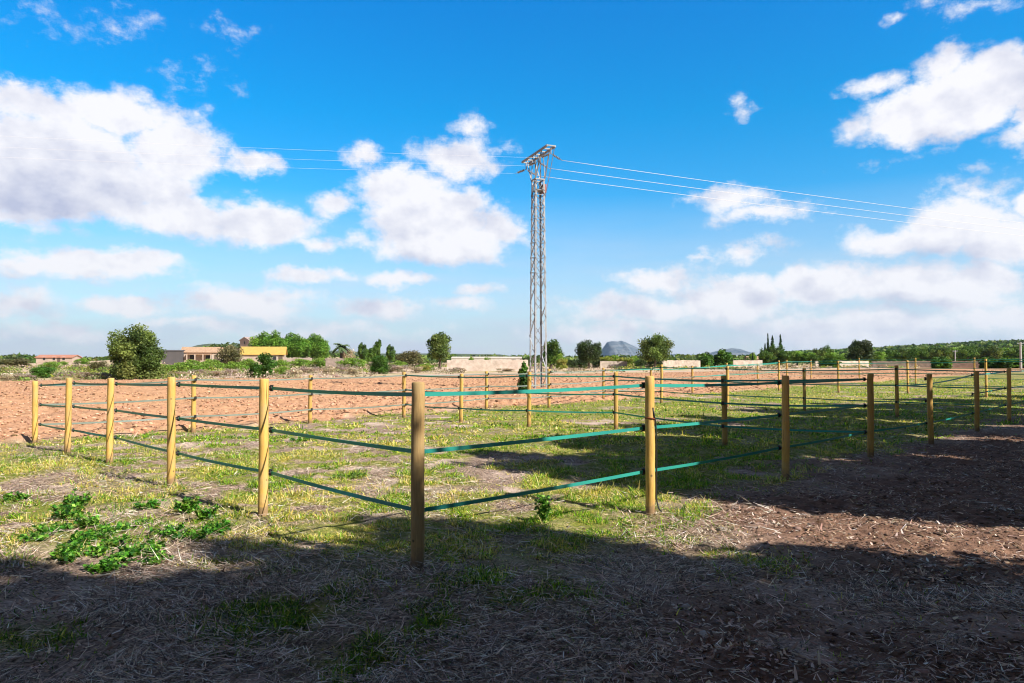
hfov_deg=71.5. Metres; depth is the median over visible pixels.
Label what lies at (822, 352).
garden tree
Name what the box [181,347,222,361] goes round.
tan roofed house
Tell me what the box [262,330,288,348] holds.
pine tree
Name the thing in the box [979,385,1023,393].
fence tape
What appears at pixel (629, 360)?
yellow shrub
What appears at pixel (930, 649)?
earth crumbs
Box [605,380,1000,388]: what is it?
fence tape
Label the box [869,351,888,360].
garden tree
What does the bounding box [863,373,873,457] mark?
fence post
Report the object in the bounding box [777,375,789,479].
fence post
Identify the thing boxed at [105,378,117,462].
fence post
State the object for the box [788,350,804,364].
garden tree
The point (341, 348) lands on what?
palm tree
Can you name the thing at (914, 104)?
sky
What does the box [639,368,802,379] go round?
fence tape
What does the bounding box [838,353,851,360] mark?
garden tree
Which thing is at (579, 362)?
dark hedge bush
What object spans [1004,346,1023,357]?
garden tree
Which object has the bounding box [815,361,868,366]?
stone wall
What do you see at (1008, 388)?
fence post
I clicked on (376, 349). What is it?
loose tree
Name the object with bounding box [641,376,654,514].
fence post
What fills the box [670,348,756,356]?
hills
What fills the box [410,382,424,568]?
fence post
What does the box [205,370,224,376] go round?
dry shrub
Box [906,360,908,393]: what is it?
fence post
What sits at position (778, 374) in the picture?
fence post
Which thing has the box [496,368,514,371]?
dry shrub
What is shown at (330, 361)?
stone wall
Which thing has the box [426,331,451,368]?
olive tree
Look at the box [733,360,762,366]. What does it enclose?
stone wall
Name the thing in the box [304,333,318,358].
pine tree
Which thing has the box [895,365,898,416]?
fence post
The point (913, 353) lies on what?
garden tree
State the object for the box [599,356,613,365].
yellow shrub
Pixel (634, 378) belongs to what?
fence tape
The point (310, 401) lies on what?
fence post
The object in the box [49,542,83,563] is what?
weed plant
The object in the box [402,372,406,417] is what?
fence post
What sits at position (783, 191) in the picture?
power line
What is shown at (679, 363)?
stone wall
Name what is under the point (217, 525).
weed plant
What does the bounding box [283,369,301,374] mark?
dry shrub
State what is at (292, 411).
fence tape
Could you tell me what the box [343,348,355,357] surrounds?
dry shrub
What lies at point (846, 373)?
fence tape
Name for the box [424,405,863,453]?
fence tape
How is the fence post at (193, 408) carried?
on the ground at (998, 631)
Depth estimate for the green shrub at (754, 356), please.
259.27 m
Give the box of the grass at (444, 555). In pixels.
[0,377,1023,682]
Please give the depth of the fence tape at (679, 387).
31.02 m
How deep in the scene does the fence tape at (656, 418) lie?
14.20 m
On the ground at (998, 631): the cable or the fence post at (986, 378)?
the fence post at (986, 378)
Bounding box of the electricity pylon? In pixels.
[517,144,560,387]
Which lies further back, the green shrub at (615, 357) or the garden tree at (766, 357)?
the garden tree at (766, 357)
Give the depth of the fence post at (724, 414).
12.78 m
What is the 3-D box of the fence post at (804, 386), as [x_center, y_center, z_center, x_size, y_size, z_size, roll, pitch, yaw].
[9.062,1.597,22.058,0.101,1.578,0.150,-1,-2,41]
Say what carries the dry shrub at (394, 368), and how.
on the ground at (998, 631)
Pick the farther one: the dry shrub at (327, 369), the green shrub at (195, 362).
the green shrub at (195, 362)
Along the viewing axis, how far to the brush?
90.94 m
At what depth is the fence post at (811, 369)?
55.68 m
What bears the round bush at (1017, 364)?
on the ground at (998, 631)
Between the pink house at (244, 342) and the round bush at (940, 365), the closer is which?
the round bush at (940, 365)
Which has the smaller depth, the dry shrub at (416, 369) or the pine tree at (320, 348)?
the dry shrub at (416, 369)
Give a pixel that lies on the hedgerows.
(13, 356)
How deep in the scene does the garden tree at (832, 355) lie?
206.88 m
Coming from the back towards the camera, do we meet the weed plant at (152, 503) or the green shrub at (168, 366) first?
the green shrub at (168, 366)
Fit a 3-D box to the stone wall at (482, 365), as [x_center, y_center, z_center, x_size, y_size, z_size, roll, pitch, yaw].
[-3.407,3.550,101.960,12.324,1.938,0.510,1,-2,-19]
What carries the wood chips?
on the ground at (998, 631)
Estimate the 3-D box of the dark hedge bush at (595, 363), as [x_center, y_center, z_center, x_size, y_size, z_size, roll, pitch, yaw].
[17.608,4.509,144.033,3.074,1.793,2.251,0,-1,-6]
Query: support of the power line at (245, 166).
attached to the electricity pylon
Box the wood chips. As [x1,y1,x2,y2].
[0,403,1023,682]
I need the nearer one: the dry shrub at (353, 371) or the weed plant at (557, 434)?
the weed plant at (557, 434)
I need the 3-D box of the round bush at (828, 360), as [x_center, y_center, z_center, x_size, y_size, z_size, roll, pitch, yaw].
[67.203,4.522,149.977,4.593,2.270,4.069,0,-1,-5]
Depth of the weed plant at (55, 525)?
6.45 m
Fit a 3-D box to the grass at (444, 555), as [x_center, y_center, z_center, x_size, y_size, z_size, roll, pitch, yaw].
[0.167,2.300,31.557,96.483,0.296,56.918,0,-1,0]
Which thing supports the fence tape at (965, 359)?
attached to the fence post
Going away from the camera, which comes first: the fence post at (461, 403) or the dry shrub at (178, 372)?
the fence post at (461, 403)
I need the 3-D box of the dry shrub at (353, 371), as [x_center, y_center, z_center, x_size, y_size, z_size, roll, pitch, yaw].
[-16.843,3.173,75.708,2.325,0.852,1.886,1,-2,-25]
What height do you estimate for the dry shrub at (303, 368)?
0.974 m
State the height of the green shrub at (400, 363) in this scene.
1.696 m
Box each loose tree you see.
[357,342,367,359]
[359,348,373,364]
[371,339,381,356]
[386,344,395,365]
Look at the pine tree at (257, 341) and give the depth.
234.01 m
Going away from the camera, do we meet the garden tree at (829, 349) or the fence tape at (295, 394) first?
the fence tape at (295, 394)
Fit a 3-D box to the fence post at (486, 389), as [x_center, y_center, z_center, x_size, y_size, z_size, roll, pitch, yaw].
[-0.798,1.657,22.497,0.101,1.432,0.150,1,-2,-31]
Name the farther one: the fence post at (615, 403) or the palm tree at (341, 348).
the palm tree at (341, 348)
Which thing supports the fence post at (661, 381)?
on the ground at (998, 631)
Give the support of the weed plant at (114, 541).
on the ground at (998, 631)
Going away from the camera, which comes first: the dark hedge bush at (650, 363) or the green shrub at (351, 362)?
the green shrub at (351, 362)
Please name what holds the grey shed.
on the ground at (998, 631)
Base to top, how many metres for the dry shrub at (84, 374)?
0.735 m
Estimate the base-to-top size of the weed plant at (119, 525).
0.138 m
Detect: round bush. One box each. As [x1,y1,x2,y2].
[28,366,56,377]
[246,352,277,377]
[698,352,713,366]
[712,348,732,365]
[818,358,841,366]
[930,355,952,367]
[978,356,996,367]
[992,357,1015,367]
[1010,357,1023,367]
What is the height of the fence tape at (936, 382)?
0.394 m
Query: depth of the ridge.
2560.44 m
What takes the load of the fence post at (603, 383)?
on the ground at (998, 631)
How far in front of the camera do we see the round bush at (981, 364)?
134.57 m
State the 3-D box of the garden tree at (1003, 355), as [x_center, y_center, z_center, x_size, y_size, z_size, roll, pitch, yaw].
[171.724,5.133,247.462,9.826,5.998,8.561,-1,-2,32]
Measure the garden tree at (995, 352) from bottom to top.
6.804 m
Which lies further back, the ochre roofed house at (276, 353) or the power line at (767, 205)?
the ochre roofed house at (276, 353)
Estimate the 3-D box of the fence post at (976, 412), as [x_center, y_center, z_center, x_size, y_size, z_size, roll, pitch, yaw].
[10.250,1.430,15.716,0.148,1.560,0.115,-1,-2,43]
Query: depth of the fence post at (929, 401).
13.24 m
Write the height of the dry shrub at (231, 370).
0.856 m
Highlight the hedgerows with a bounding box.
[0,342,980,363]
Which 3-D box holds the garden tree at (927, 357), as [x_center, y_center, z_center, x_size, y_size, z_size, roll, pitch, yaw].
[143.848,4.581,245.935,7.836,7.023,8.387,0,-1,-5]
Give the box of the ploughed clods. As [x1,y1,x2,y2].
[0,370,1018,439]
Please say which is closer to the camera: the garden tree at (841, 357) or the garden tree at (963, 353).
the garden tree at (841, 357)
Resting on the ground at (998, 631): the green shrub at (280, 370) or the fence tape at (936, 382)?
the green shrub at (280, 370)
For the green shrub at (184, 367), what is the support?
on the ground at (998, 631)
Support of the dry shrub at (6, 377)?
on the ground at (998, 631)
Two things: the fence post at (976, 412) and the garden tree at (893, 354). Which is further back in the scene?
the garden tree at (893, 354)
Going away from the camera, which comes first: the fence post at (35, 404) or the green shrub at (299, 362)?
the fence post at (35, 404)
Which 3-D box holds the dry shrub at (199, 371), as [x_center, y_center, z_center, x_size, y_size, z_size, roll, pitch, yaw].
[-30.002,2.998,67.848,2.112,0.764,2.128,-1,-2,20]
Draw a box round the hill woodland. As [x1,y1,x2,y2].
[757,339,1023,355]
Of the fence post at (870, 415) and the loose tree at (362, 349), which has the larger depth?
the loose tree at (362, 349)
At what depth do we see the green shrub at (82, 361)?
199.38 m
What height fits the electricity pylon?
12.700 m
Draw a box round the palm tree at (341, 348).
[332,343,350,358]
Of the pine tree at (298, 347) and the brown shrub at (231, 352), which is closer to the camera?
the brown shrub at (231, 352)
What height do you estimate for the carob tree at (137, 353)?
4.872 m
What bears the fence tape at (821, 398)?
attached to the fence post at (896, 392)
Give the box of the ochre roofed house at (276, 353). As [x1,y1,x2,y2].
[240,347,287,363]
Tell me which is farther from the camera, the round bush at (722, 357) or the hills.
the hills
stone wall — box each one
[286,357,311,364]
[326,358,359,368]
[447,360,527,370]
[600,361,626,367]
[661,360,699,367]
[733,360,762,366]
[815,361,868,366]
[872,361,979,367]
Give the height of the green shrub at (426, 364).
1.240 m
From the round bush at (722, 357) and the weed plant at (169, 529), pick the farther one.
the round bush at (722, 357)
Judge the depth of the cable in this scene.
7.26 m
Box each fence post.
[32,381,41,442]
[64,378,74,452]
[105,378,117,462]
[167,377,180,485]
[191,375,196,432]
[258,379,273,515]
[308,375,312,422]
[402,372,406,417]
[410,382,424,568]
[458,374,462,422]
[485,371,488,408]
[526,372,530,426]
[547,369,551,407]
[602,368,605,398]
[613,372,617,428]
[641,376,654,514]
[660,365,662,402]
[691,366,693,392]
[721,375,727,445]
[725,366,728,406]
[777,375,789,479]
[778,360,779,390]
[802,368,805,410]
[810,360,811,378]
[837,361,839,392]
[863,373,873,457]
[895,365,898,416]
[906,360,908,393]
[924,374,933,443]
[971,371,979,430]
[984,359,987,397]
[1004,368,1010,420]
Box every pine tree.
[247,331,269,346]
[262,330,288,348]
[279,332,294,357]
[287,334,311,357]
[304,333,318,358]
[311,334,330,358]
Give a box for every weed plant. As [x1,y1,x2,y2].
[3,491,32,501]
[14,526,49,542]
[32,521,74,534]
[47,500,85,520]
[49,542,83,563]
[59,529,89,549]
[61,488,94,506]
[67,544,109,557]
[68,511,99,529]
[82,529,109,542]
[82,556,127,573]
[90,521,128,535]
[97,534,131,548]
[106,548,149,562]
[116,537,169,557]
[122,517,153,529]
[134,498,166,510]
[137,550,173,566]
[149,522,189,537]
[171,525,212,541]
[172,495,202,514]
[192,505,219,519]
[201,519,231,534]
[289,436,311,441]
[332,469,364,478]
[533,493,551,520]
[540,433,563,440]
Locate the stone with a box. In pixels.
[699,630,709,636]
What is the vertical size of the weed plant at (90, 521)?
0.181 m
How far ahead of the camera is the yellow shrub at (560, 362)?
115.54 m
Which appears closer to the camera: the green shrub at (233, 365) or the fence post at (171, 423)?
the fence post at (171, 423)
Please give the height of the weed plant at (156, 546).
0.138 m
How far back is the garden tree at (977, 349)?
253.13 m
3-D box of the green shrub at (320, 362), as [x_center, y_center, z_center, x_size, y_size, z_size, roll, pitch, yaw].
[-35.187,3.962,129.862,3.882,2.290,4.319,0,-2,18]
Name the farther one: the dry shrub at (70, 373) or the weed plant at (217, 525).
the dry shrub at (70, 373)
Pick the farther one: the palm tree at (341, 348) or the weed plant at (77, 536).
the palm tree at (341, 348)
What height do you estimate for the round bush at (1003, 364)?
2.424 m
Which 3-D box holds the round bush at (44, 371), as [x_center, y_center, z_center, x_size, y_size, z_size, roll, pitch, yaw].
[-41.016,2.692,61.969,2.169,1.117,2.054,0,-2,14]
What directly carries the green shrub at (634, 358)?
on the ground at (998, 631)
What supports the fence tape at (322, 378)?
attached to the fence post at (548, 387)
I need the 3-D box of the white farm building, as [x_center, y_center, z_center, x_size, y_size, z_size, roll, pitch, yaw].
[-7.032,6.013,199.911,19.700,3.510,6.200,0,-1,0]
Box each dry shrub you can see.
[0,374,14,380]
[12,373,35,379]
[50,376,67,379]
[54,371,76,376]
[75,372,94,379]
[95,372,110,377]
[169,371,187,375]
[186,369,205,375]
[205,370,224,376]
[221,368,241,374]
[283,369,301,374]
[297,366,318,373]
[316,367,334,373]
[333,364,356,373]
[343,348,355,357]
[344,368,362,374]
[388,364,409,372]
[407,366,422,372]
[449,367,465,371]
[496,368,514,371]
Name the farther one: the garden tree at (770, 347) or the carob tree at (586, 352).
the garden tree at (770, 347)
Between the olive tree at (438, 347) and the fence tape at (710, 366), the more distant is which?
the olive tree at (438, 347)
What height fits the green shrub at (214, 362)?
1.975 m
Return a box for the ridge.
[193,344,509,356]
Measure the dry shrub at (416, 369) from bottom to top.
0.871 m
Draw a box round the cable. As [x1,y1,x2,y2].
[652,407,661,511]
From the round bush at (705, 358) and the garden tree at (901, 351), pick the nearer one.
the round bush at (705, 358)
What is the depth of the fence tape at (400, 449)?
7.22 m
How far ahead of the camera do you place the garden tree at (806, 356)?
202.81 m
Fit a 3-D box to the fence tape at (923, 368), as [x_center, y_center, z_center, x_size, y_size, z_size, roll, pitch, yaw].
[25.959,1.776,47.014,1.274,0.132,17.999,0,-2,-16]
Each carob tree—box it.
[105,322,167,379]
[542,339,564,368]
[574,339,601,368]
[636,332,674,366]
[844,339,875,360]
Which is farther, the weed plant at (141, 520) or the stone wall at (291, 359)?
the stone wall at (291, 359)
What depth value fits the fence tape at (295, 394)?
16.35 m
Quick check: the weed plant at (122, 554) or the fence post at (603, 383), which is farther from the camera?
the fence post at (603, 383)
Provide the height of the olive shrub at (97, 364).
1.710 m
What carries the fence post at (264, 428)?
on the ground at (998, 631)
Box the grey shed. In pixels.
[162,350,184,364]
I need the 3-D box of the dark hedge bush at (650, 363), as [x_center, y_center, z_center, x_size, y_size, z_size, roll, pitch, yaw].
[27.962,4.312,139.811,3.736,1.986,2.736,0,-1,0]
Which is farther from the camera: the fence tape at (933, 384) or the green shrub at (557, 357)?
the green shrub at (557, 357)
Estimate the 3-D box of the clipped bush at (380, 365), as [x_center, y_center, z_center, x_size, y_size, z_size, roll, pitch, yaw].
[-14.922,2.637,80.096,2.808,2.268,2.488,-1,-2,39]
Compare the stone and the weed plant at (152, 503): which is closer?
the stone
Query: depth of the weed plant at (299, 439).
13.85 m
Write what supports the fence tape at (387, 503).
attached to the fence post at (417, 480)
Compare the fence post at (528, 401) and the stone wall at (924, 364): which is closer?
the fence post at (528, 401)
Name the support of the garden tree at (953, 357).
on the ground at (998, 631)
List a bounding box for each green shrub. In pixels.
[39,361,62,368]
[73,358,90,363]
[162,364,176,372]
[171,362,200,371]
[181,359,201,368]
[196,363,218,371]
[202,358,224,368]
[221,361,247,371]
[240,358,256,365]
[274,366,291,374]
[276,359,289,367]
[288,358,311,368]
[308,357,325,367]
[335,357,367,367]
[390,360,407,369]
[416,363,435,370]
[551,354,565,368]
[608,355,619,360]
[630,355,638,365]
[747,352,756,359]
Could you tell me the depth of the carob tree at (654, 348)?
133.81 m
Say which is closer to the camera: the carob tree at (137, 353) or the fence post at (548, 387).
the fence post at (548, 387)
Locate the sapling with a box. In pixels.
[517,361,531,389]
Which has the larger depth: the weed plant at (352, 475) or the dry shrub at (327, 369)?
the dry shrub at (327, 369)
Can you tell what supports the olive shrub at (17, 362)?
on the ground at (998, 631)
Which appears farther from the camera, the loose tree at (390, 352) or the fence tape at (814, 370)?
the loose tree at (390, 352)
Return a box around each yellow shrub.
[420,365,430,370]
[556,358,567,369]
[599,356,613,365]
[616,357,632,366]
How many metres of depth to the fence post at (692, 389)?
32.74 m
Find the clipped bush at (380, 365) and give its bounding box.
[367,355,391,373]
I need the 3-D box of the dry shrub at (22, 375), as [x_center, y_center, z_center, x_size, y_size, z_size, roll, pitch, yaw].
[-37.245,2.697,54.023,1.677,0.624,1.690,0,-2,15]
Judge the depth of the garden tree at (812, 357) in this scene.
199.30 m
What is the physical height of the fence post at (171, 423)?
1.584 m
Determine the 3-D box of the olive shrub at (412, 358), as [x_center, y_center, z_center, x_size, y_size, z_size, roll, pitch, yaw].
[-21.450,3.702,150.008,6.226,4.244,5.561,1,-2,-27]
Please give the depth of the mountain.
7805.22 m
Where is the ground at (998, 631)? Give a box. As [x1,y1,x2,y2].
[0,349,1023,682]
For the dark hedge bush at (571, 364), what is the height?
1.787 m
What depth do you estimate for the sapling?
34.72 m
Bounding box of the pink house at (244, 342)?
[239,337,253,346]
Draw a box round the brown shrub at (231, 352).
[214,344,243,365]
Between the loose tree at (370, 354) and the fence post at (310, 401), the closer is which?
the fence post at (310, 401)
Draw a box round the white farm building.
[451,357,521,359]
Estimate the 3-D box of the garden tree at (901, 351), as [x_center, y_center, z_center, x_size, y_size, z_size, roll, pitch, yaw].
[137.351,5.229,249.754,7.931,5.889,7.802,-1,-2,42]
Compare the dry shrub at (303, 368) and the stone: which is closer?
the stone
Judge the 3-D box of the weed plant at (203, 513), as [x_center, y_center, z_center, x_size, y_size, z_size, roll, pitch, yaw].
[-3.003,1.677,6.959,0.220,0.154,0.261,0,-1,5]
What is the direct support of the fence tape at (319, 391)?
attached to the fence post at (417, 480)
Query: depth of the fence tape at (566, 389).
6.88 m
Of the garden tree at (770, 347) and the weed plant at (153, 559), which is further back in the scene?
the garden tree at (770, 347)
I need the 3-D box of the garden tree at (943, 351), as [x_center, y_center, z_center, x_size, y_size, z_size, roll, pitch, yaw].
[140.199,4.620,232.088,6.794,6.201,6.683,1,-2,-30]
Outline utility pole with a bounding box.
[1017,342,1023,368]
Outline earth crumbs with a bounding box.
[0,415,1023,682]
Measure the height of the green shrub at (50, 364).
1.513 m
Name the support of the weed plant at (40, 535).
on the ground at (998, 631)
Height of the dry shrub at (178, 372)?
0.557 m
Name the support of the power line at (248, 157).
attached to the electricity pylon
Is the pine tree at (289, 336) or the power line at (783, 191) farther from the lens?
the pine tree at (289, 336)
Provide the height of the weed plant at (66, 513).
0.204 m
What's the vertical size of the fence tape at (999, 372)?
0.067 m
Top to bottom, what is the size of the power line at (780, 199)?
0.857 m
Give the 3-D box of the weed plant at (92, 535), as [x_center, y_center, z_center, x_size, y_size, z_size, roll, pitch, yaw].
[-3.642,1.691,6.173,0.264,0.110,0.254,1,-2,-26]
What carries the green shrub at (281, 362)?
on the ground at (998, 631)
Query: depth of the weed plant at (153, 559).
5.47 m
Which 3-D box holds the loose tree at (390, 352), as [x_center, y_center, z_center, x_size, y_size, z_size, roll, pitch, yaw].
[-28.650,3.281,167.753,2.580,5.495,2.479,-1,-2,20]
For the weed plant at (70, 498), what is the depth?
7.58 m
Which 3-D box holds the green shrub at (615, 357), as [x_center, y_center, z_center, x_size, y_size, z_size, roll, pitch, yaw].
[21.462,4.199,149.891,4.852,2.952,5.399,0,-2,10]
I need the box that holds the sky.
[0,0,1023,357]
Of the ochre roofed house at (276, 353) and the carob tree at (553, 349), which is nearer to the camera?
the carob tree at (553, 349)
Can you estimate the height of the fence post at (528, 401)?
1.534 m
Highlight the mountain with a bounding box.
[600,341,641,356]
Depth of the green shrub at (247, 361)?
117.40 m
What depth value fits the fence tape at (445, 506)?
7.15 m
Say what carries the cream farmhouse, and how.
on the ground at (998, 631)
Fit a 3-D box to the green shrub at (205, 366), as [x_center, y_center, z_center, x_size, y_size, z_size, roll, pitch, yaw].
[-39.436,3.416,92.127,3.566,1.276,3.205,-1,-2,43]
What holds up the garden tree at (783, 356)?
on the ground at (998, 631)
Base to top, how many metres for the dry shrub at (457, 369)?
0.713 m
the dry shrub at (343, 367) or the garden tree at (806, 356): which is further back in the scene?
the garden tree at (806, 356)
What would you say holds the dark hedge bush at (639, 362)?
on the ground at (998, 631)
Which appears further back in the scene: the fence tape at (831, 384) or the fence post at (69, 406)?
the fence tape at (831, 384)
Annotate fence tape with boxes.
[40,424,410,510]
[41,382,411,395]
[41,404,410,452]
[43,391,603,424]
[46,380,604,404]
[55,370,604,385]
[406,375,859,381]
[406,389,863,406]
[406,404,862,432]
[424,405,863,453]
[425,378,863,395]
[425,401,1023,511]
[605,367,1000,371]
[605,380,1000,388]
[606,374,810,390]
[607,361,811,370]
[610,391,1001,405]
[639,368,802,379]
[694,372,1023,376]
[696,361,1023,367]
[812,359,1023,361]
[818,374,1023,379]
[820,383,1023,387]
[826,367,1023,369]
[896,375,970,385]
[973,370,1023,374]
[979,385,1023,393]
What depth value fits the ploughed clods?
27.89 m
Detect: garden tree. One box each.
[758,350,777,365]
[766,344,775,363]
[770,347,780,364]
[777,349,795,365]
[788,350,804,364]
[799,352,815,363]
[808,354,824,362]
[813,348,827,359]
[822,345,832,353]
[822,352,838,359]
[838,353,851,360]
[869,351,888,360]
[880,348,901,360]
[895,348,908,360]
[902,347,925,360]
[920,346,937,360]
[929,346,953,360]
[946,347,959,360]
[953,345,979,360]
[968,343,988,360]
[977,345,1004,358]
[1001,348,1009,358]
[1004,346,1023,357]
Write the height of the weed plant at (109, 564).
0.139 m
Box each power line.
[8,157,470,172]
[9,136,530,157]
[9,147,511,165]
[542,176,1020,235]
[549,168,1022,229]
[562,160,1020,222]
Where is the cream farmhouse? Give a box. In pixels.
[34,355,82,362]
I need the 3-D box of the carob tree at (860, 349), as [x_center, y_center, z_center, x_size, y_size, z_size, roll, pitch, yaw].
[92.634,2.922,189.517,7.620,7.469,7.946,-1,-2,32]
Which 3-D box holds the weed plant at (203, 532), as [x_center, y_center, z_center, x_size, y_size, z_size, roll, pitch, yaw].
[-2.778,1.689,6.184,0.348,0.120,0.280,1,-2,-37]
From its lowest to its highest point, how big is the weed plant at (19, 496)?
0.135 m
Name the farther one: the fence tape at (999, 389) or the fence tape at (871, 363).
the fence tape at (871, 363)
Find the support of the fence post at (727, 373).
on the ground at (998, 631)
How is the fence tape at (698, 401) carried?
attached to the fence post at (870, 415)
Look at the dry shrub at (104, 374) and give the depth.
57.82 m
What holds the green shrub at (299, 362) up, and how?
on the ground at (998, 631)
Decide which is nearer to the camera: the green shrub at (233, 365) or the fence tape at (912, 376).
the fence tape at (912, 376)
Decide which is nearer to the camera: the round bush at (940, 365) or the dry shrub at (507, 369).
the dry shrub at (507, 369)
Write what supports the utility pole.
on the ground at (998, 631)
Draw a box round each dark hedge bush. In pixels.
[566,359,577,367]
[575,359,587,367]
[592,360,599,367]
[635,359,646,366]
[645,360,662,367]
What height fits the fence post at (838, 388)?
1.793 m
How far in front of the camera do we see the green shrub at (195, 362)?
119.77 m
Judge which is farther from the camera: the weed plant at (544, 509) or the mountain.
the mountain
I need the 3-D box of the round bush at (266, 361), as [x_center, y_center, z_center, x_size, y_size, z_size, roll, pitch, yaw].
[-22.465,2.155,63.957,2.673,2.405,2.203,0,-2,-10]
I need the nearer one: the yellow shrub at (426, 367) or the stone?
the stone
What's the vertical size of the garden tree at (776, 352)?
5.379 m
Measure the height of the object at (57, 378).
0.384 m
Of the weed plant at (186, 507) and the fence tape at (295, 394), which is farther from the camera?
the fence tape at (295, 394)
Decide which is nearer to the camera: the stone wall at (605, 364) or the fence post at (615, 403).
the fence post at (615, 403)
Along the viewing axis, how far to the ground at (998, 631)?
7.26 m
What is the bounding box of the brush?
[0,362,919,380]
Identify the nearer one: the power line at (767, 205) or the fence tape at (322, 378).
the fence tape at (322, 378)
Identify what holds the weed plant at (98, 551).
on the ground at (998, 631)
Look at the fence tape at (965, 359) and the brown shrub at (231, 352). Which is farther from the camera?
the brown shrub at (231, 352)
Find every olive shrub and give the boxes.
[0,358,31,367]
[87,361,107,371]
[395,350,424,366]
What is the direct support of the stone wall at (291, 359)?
on the ground at (998, 631)
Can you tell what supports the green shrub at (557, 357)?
on the ground at (998, 631)

